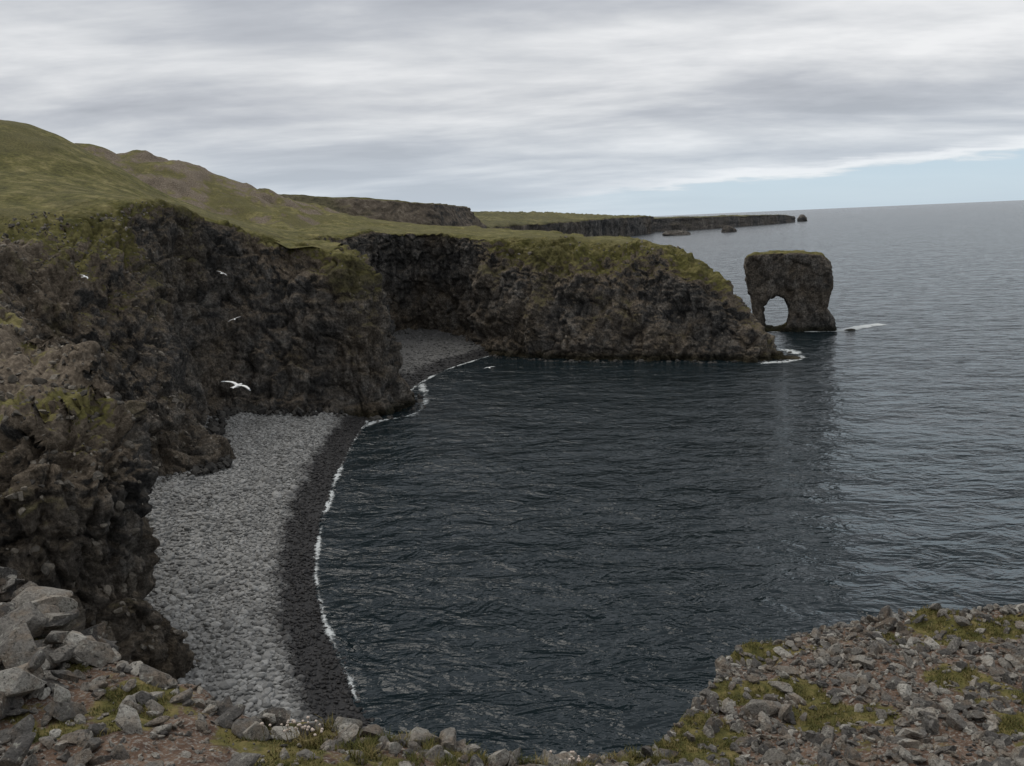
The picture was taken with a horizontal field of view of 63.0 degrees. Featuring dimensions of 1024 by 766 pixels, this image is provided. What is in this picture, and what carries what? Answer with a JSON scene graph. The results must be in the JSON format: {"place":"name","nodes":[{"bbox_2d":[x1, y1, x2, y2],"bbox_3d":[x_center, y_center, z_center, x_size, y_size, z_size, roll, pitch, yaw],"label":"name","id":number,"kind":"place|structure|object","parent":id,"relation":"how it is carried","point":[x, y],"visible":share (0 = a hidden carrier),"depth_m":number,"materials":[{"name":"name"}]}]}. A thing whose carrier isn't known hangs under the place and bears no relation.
{"place":"outdoors","nodes":[
{"label":"outdoors","id":0,"kind":"place"},
{"bbox_2d":[0,194,98,398],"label":"rocky slope","id":1,"kind":"structure","parent":0,"point":[12,206],"depth_m":120.46,"materials":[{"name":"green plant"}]},
{"bbox_2d":[221,381,250,390],"bbox_3d":[-9.214,0.100,28.012,1.120,0.133,0.665,16,15,11],"label":"seagull","id":2,"kind":"object","parent":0,"point":[237,385],"visible":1,"depth_m":28.01,"materials":[{"name":"white"}]},
{"bbox_2d":[148,413,366,730],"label":"beach","id":3,"kind":"structure","parent":0,"point":[319,676],"depth_m":74.82,"materials":[{"name":"grey gravel"}]},
{"bbox_2d":[143,411,386,733],"bbox_3d":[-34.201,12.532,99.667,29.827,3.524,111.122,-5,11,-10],"label":"beach cobbles","id":4,"kind":"object","parent":3,"relation":"on","point":[265,660],"visible":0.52,"depth_m":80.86,"materials":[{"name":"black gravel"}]},
{"bbox_2d":[0,120,629,242],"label":"grassy hills","id":5,"kind":"structure","parent":0,"point":[35,161],"depth_m":253.37,"materials":[{"name":"green plant"}]},
{"bbox_2d":[279,194,486,227],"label":"distant mesa hill","id":6,"kind":"structure","parent":0,"point":[439,214],"depth_m":433.47,"materials":[{"name":"stone"}]},
{"bbox_2d":[0,196,786,681],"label":"coastal cliffs","id":7,"kind":"structure","parent":0,"point":[444,282],"depth_m":138.56,"materials":[{"name":"brown stone"}]},
{"bbox_2d":[0,200,770,650],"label":"loose slope rocks","id":8,"kind":"object","parent":7,"relation":"on","point":[48,564],"visible":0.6,"depth_m":61.39,"materials":[{"name":"brown stone"}]},
{"bbox_2d":[393,328,489,388],"bbox_3d":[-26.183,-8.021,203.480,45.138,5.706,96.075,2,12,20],"label":"cove cobbles","id":9,"kind":"object","parent":0,"point":[402,372],"visible":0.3,"depth_m":201.56,"materials":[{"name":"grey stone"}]},
{"bbox_2d":[0,600,1023,765],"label":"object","id":10,"kind":"structure","parent":0,"point":[179,744],"depth_m":5.89,"materials":[{"name":"grey stone"}]},
{"bbox_2d":[0,566,136,701],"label":"boulder pile","id":11,"kind":"object","parent":10,"relation":"on","point":[18,646],"visible":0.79,"depth_m":5.04,"materials":[{"name":"stone"}]},
{"bbox_2d":[0,581,142,765],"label":"boulder pile","id":12,"kind":"object","parent":10,"relation":"on","point":[18,683],"visible":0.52,"depth_m":4.57,"materials":[{"name":"stone"}]},
{"bbox_2d":[260,716,323,744],"bbox_3d":[-1.199,1.925,4.580,0.340,0.262,0.253,-8,12,-26],"label":"wildflower clump","id":13,"kind":"object","parent":10,"relation":"on","point":[293,721],"visible":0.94,"depth_m":4.58,"materials":[{"name":"beige plant"}]},
{"bbox_2d":[0,601,670,765],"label":"stone rubble","id":14,"kind":"object","parent":10,"relation":"on","point":[70,711],"visible":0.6,"depth_m":4.68,"materials":[{"name":"grey stone"}]},
{"bbox_2d":[202,695,652,765],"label":"edge stones","id":15,"kind":"object","parent":10,"relation":"on","point":[225,708],"visible":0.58,"depth_m":4.90,"materials":[{"name":"grey stone"}]},
{"bbox_2d":[292,712,678,765],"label":"edge grass","id":16,"kind":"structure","parent":10,"relation":"on","point":[366,746],"depth_m":4.86,"materials":[{"name":"green plant"}]},
{"bbox_2d":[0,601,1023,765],"bbox_3d":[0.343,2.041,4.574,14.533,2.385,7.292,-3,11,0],"label":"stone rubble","id":17,"kind":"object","parent":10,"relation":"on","point":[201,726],"visible":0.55,"depth_m":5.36,"materials":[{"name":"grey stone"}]},
{"bbox_2d":[11,604,1023,765],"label":"grass tufts","id":18,"kind":"object","parent":10,"relation":"on","point":[1012,720],"visible":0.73,"depth_m":6.34,"materials":[{"name":"green plant"}]},
{"bbox_2d":[549,750,597,765],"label":"wildflower clump","id":19,"kind":"object","parent":10,"relation":"on","point":[571,758],"visible":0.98,"depth_m":5.13,"materials":[{"name":"beige plant"}]},
{"bbox_2d":[657,603,983,757],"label":"edge stones","id":20,"kind":"object","parent":10,"relation":"on","point":[888,624],"visible":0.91,"depth_m":7.91,"materials":[{"name":"grey stone"}]},
{"bbox_2d":[633,603,1023,765],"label":"stone rubble","id":21,"kind":"object","parent":10,"relation":"on","point":[953,718],"visible":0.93,"depth_m":6.61,"materials":[{"name":"grey stone"}]},
{"bbox_2d":[0,0,1023,215],"label":"sky","id":22,"kind":"structure","parent":0,"point":[608,107],"materials":[{"name":"grey"}]},
{"bbox_2d":[474,211,654,236],"bbox_3d":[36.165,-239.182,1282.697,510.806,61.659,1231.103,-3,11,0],"label":"distant headland","id":23,"kind":"structure","parent":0,"point":[589,225],"depth_m":1170.08,"materials":[{"name":"green plant"}]},
{"bbox_2d":[313,200,1023,762],"bbox_3d":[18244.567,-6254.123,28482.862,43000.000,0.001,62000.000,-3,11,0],"label":"sea","id":24,"kind":"structure","parent":0,"point":[583,558],"depth_m":95.45,"materials":[{"name":"blue liquid"}]},
{"bbox_2d":[157,346,792,482],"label":"fallen rocks","id":25,"kind":"object","parent":24,"relation":"in","point":[216,428],"visible":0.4,"depth_m":137.51,"materials":[{"name":"black stone"}]},
{"bbox_2d":[314,323,887,697],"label":"sea foam","id":26,"kind":"object","parent":24,"relation":"on","point":[318,545],"visible":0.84,"depth_m":140.75,"materials":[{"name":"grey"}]},
{"bbox_2d":[662,230,690,235],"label":"sea stack","id":27,"kind":"object","parent":24,"relation":"in","point":[673,232],"visible":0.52,"depth_m":1325.78,"materials":[{"name":"grey stone"}]},
{"bbox_2d":[653,214,795,231],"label":"cape","id":28,"kind":"object","parent":24,"relation":"in","point":[686,223],"visible":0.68,"depth_m":1780.85,"materials":[{"name":"brown stone"}]},
{"bbox_2d":[721,225,736,231],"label":"sea stack","id":29,"kind":"object","parent":24,"relation":"in","point":[727,228],"visible":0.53,"depth_m":1389.68,"materials":[{"name":"grey stone"}]},
{"bbox_2d":[743,250,836,331],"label":"sea arch","id":30,"kind":"structure","parent":24,"relation":"in","point":[800,282],"depth_m":221.29,"materials":[{"name":"stone"}]},
{"bbox_2d":[784,355,802,359],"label":"shore rock","id":31,"kind":"object","parent":24,"relation":"in","point":[793,357],"visible":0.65,"depth_m":182.20,"materials":[{"name":"stone"}]},
{"bbox_2d":[797,214,806,221],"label":"sea stack","id":32,"kind":"object","parent":24,"relation":"in","point":[801,217],"visible":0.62,"depth_m":2246.18,"materials":[{"name":"grey stone"}]}
]}

